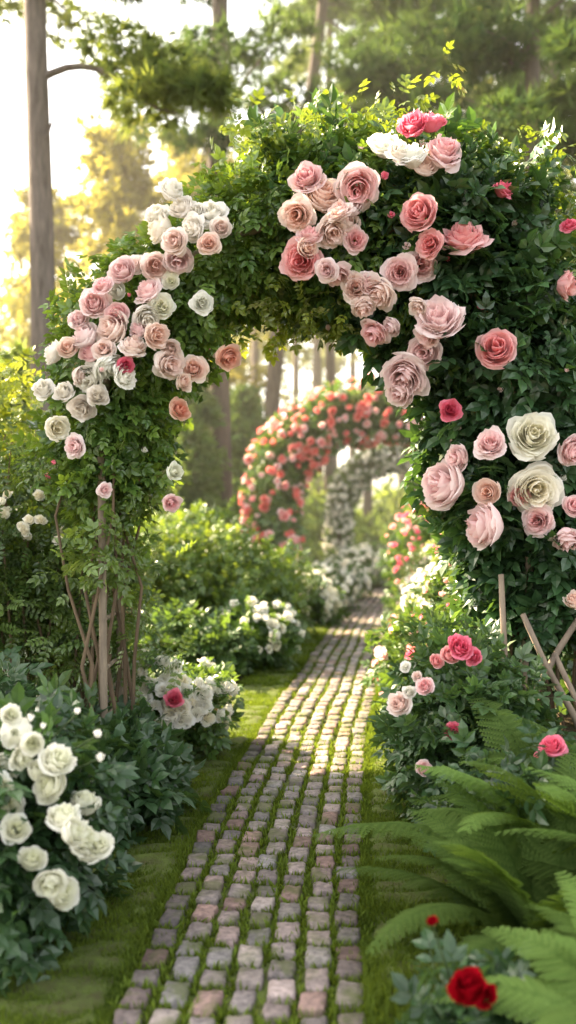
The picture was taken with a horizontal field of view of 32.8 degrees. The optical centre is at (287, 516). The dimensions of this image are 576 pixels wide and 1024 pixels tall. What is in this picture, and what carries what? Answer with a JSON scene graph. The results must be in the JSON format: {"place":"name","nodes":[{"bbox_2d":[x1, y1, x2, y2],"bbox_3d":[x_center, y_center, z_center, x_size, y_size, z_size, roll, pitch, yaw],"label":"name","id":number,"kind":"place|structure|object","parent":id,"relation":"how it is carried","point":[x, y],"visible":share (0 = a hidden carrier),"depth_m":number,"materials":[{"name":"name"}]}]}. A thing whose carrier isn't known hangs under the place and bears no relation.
{"place":"outdoors","nodes":[
{"label":"outdoors","id":0,"kind":"place"},
{"bbox_2d":[104,572,397,1023],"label":"brick path","id":1,"kind":"structure","parent":0,"point":[283,987],"depth_m":4.20,"materials":[{"name":"grey stone"}]},
{"bbox_2d":[103,624,385,1023],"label":"joint moss","id":2,"kind":"object","parent":1,"relation":"on","point":[222,1015],"visible":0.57,"depth_m":4.18,"materials":[{"name":"green plant"}]},
{"bbox_2d":[0,0,575,515],"label":"sky","id":3,"kind":"structure","parent":0,"point":[69,92],"materials":[{"name":"white"}]},
{"bbox_2d":[0,556,575,1023],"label":"ground","id":4,"kind":"structure","parent":0,"point":[569,724],"depth_m":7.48,"materials":[{"name":"grass"}]},
{"bbox_2d":[0,335,55,495],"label":"cypress tree","id":5,"kind":"object","parent":4,"relation":"on","point":[16,354],"visible":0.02,"depth_m":16.27,"materials":[{"name":"green plant"}]},
{"bbox_2d":[0,646,84,734],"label":"broadleaf shrub","id":6,"kind":"object","parent":4,"relation":"on","point":[11,681],"visible":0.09,"depth_m":5.05,"materials":[{"name":"green plant"}]},
{"bbox_2d":[0,181,105,364],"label":"golden larch","id":7,"kind":"object","parent":4,"relation":"on","point":[18,309],"visible":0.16,"depth_m":26.50,"materials":[{"name":"yellow plant"}]},
{"bbox_2d":[0,669,142,999],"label":"white rose bush","id":8,"kind":"object","parent":4,"relation":"on","point":[62,814],"visible":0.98,"depth_m":3.44,"materials":[{"name":"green plant"}]},
{"bbox_2d":[0,344,196,710],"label":"nandina shrub","id":9,"kind":"object","parent":4,"relation":"on","point":[39,623],"visible":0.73,"depth_m":5.84,"materials":[{"name":"green plant"}]},
{"bbox_2d":[54,107,172,370],"bbox_3d":[-4.367,-4.273,25.358,4.602,11.961,5.088,0,0,-28],"label":"golden larch","id":10,"kind":"object","parent":4,"relation":"on","point":[120,200],"visible":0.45,"depth_m":24.17,"materials":[{"name":"yellow plant"}]},
{"bbox_2d":[0,0,253,467],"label":"pine tree","id":11,"kind":"object","parent":4,"relation":"on","point":[155,77],"visible":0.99,"depth_m":13.84,"materials":[{"name":"green plant"}]},
{"bbox_2d":[61,689,211,852],"bbox_3d":[-0.927,1.337,5.132,1.198,0.917,1.250,0,0,34],"label":"broadleaf shrub","id":12,"kind":"object","parent":4,"relation":"on","point":[160,792],"visible":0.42,"depth_m":4.88,"materials":[{"name":"green plant"}]},
{"bbox_2d":[86,511,219,643],"bbox_3d":[-1.924,0.786,10.703,2.310,1.965,1.898,0,0,35],"label":"rounded shrub","id":13,"kind":"object","parent":4,"relation":"on","point":[182,584],"visible":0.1,"depth_m":10.52,"materials":[{"name":"green plant"}]},
{"bbox_2d":[77,643,244,763],"bbox_3d":[-0.897,1.290,6.561,1.210,0.972,1.230,0,0,0],"label":"white rose bush","id":14,"kind":"object","parent":4,"relation":"on","point":[203,691],"visible":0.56,"depth_m":6.22,"materials":[{"name":"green plant"}]},
{"bbox_2d":[150,486,180,528],"bbox_3d":[-3.194,-0.721,17.973,2.704,5.436,3.002,0,0,0],"label":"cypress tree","id":15,"kind":"object","parent":4,"relation":"on","point":[167,492],"depth_m":18.00,"materials":[{"name":"green plant"}]},
{"bbox_2d":[11,504,326,606],"bbox_3d":[1.416,0.760,16.552,15.406,2.886,15.976,0,0,0],"label":"background shrubbery","id":16,"kind":"object","parent":4,"relation":"on","point":[306,539],"visible":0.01,"depth_m":22.21,"materials":[{"name":"green plant"}]},
{"bbox_2d":[128,598,260,677],"bbox_3d":[-0.986,1.272,9.531,1.457,0.975,1.170,0,0,0],"label":"broadleaf shrub","id":17,"kind":"object","parent":4,"relation":"on","point":[210,638],"visible":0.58,"depth_m":9.37,"materials":[{"name":"green plant"}]},
{"bbox_2d":[151,167,251,389],"bbox_3d":[-3.598,-5.016,33.262,4.516,13.443,5.634,0,0,30],"label":"golden larch","id":18,"kind":"object","parent":4,"relation":"on","point":[164,170],"depth_m":32.69,"materials":[{"name":"plant"}]},
{"bbox_2d":[159,359,245,547],"bbox_3d":[-2.029,-0.948,19.524,2.670,5.992,2.760,0,0,0],"label":"cypress tree","id":19,"kind":"object","parent":4,"relation":"on","point":[201,469],"visible":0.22,"depth_m":19.08,"materials":[{"name":"green plant"}]},
{"bbox_2d":[132,495,307,626],"bbox_3d":[-0.994,0.755,11.618,2.364,2.013,2.286,0,0,42],"label":"rounded shrub","id":20,"kind":"object","parent":4,"relation":"on","point":[241,560],"visible":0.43,"depth_m":11.15,"materials":[{"name":"green plant"}]},
{"bbox_2d":[94,0,348,534],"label":"pine tree","id":21,"kind":"object","parent":4,"relation":"on","point":[218,35],"visible":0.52,"depth_m":18.79,"materials":[{"name":"green plant"}]},
{"bbox_2d":[151,134,306,407],"bbox_3d":[-2.313,-4.623,27.753,5.210,12.655,4.883,0,0,23],"label":"golden larch","id":22,"kind":"object","parent":4,"relation":"on","point":[180,171],"visible":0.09,"depth_m":27.63,"materials":[{"name":"yellow plant"}]},
{"bbox_2d":[230,380,283,534],"bbox_3d":[-0.951,-0.574,22.090,2.556,5.045,2.785,0,0,0],"label":"cypress tree","id":23,"kind":"object","parent":4,"relation":"on","point":[247,411],"visible":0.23,"depth_m":21.71,"materials":[{"name":"green plant"}]},
{"bbox_2d":[214,586,307,675],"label":"white rose bush","id":24,"kind":"object","parent":4,"relation":"on","point":[274,630],"visible":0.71,"depth_m":9.96,"materials":[{"name":"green plant"}]},
{"bbox_2d":[204,538,323,639],"bbox_3d":[-0.360,1.007,12.585,1.656,1.439,2.022,0,0,0],"label":"rounded shrub","id":25,"kind":"object","parent":4,"relation":"on","point":[300,568],"visible":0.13,"depth_m":12.45,"materials":[{"name":"green plant"}]},
{"bbox_2d":[251,546,317,573],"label":"white hydrangea","id":26,"kind":"object","parent":4,"relation":"on","point":[296,560],"visible":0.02,"depth_m":15.54,"materials":[{"name":"green plant"}]},
{"bbox_2d":[0,4,575,562],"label":"distant woodland","id":27,"kind":"object","parent":4,"relation":"on","point":[372,520],"visible":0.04,"depth_m":39.04,"materials":[{"name":"green plant"}]},
{"bbox_2d":[11,40,575,736],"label":"climbing rose arch","id":28,"kind":"structure","parent":4,"relation":"on","point":[421,260],"depth_m":5.12,"materials":[{"name":"green plant"}]},
{"bbox_2d":[266,1,359,558],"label":"pine tree","id":29,"kind":"object","parent":4,"relation":"on","point":[330,379],"visible":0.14,"depth_m":29.90,"materials":[{"name":"green plant"}]},
{"bbox_2d":[253,0,380,431],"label":"pine tree","id":30,"kind":"object","parent":4,"relation":"on","point":[325,10],"visible":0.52,"depth_m":23.90,"materials":[{"name":"green plant"}]},
{"bbox_2d":[295,560,352,625],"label":"white hydrangea","id":31,"kind":"object","parent":4,"relation":"on","point":[328,597],"visible":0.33,"depth_m":14.03,"materials":[{"name":"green plant"}]},
{"bbox_2d":[238,372,425,563],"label":"coral rose arch","id":32,"kind":"structure","parent":4,"relation":"on","point":[296,448],"depth_m":17.11,"materials":[{"name":"pink plant"}]},
{"bbox_2d":[310,556,364,611],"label":"white hydrangea","id":33,"kind":"object","parent":4,"relation":"on","point":[330,572],"visible":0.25,"depth_m":16.04,"materials":[{"name":"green plant"}]},
{"bbox_2d":[312,555,378,599],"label":"white hydrangea","id":34,"kind":"object","parent":4,"relation":"on","point":[358,576],"visible":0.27,"depth_m":18.27,"materials":[{"name":"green plant"}]},
{"bbox_2d":[329,545,388,589],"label":"white hydrangea","id":35,"kind":"object","parent":4,"relation":"on","point":[370,558],"visible":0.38,"depth_m":21.20,"materials":[{"name":"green plant"}]},
{"bbox_2d":[319,441,411,559],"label":"white rose arch","id":36,"kind":"structure","parent":4,"relation":"on","point":[363,469],"depth_m":26.72,"materials":[{"name":"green plant"}]},
{"bbox_2d":[342,535,397,576],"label":"white hydrangea","id":37,"kind":"object","parent":4,"relation":"on","point":[378,549],"visible":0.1,"depth_m":24.78,"materials":[{"name":"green plant"}]},
{"bbox_2d":[359,596,441,713],"bbox_3d":[1.107,1.209,7.636,1.245,1.140,1.687,0,0,21],"label":"bush","id":38,"kind":"object","parent":4,"relation":"on","point":[395,651],"visible":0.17,"depth_m":7.45,"materials":[{"name":"green plant"}]},
{"bbox_2d":[393,486,410,548],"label":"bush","id":39,"kind":"object","parent":4,"relation":"on","point":[397,521],"visible":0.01,"depth_m":29.86,"materials":[{"name":"green plant"}]},
{"bbox_2d":[373,497,432,617],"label":"red flower bush","id":40,"kind":"object","parent":4,"relation":"on","point":[418,533],"visible":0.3,"depth_m":13.07,"materials":[{"name":"green plant"}]},
{"bbox_2d":[390,534,439,614],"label":"white spirea bush","id":41,"kind":"object","parent":4,"relation":"on","point":[422,560],"visible":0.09,"depth_m":11.58,"materials":[{"name":"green plant"}]},
{"bbox_2d":[311,0,525,542],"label":"pine tree","id":42,"kind":"object","parent":4,"relation":"on","point":[404,23],"visible":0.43,"depth_m":19.73,"materials":[{"name":"green plant"}]},
{"bbox_2d":[379,556,457,647],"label":"white spirea bush","id":43,"kind":"object","parent":4,"relation":"on","point":[433,563],"visible":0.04,"depth_m":9.17,"materials":[{"name":"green plant"}]},
{"bbox_2d":[310,695,575,924],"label":"fern","id":44,"kind":"object","parent":4,"relation":"on","point":[566,808],"visible":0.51,"depth_m":3.80,"materials":[{"name":"leaves"},{"name":"plant stems"}]},
{"bbox_2d":[406,531,481,648],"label":"rose bush","id":45,"kind":"object","parent":4,"relation":"on","point":[439,595],"visible":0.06,"depth_m":6.56,"materials":[{"name":"green plant"}]},
{"bbox_2d":[329,744,575,981],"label":"fern","id":46,"kind":"object","parent":4,"relation":"on","point":[500,887],"visible":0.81,"depth_m":3.54,"materials":[{"name":"green leaf"}]},
{"bbox_2d":[364,604,575,836],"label":"pink rose bush","id":47,"kind":"object","parent":4,"relation":"on","point":[427,708],"visible":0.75,"depth_m":4.75,"materials":[{"name":"green plant"}]},
{"bbox_2d":[381,0,575,219],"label":"pine tree","id":48,"kind":"object","parent":4,"relation":"on","point":[534,104],"visible":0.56,"depth_m":16.46,"materials":[{"name":"green plant"}]},
{"bbox_2d":[390,718,575,1023],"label":"red rose bush","id":49,"kind":"object","parent":4,"relation":"on","point":[468,987],"visible":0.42,"depth_m":2.94,"materials":[{"name":"green plant"}]},
{"bbox_2d":[423,870,575,1023],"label":"fern","id":50,"kind":"object","parent":4,"relation":"on","point":[563,995],"visible":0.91,"depth_m":2.78,"materials":[{"name":"green leaf"}]},
{"bbox_2d":[439,0,575,219],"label":"pine tree","id":51,"kind":"object","parent":4,"relation":"on","point":[568,8],"visible":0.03,"depth_m":23.84,"materials":[{"name":"green plant"}]},
{"bbox_2d":[459,708,571,777],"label":"fern","id":52,"kind":"object","parent":4,"relation":"on","point":[500,759],"visible":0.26,"depth_m":4.21,"materials":[{"name":"green plant"}]},
{"bbox_2d":[491,766,575,888],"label":"fern","id":53,"kind":"object","parent":4,"relation":"on","point":[555,868],"visible":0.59,"depth_m":3.52,"materials":[{"name":"green leaf"}]},
{"bbox_2d":[527,645,573,709],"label":"broadleaf shrub","id":54,"kind":"object","parent":4,"relation":"on","point":[565,658],"visible":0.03,"depth_m":7.41,"materials":[{"name":"green plant"}]},
{"bbox_2d":[551,650,574,708],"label":"broadleaf shrub","id":55,"kind":"object","parent":4,"relation":"on","point":[569,673],"visible":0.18,"depth_m":6.03,"materials":[{"name":"green plant"}]}
]}

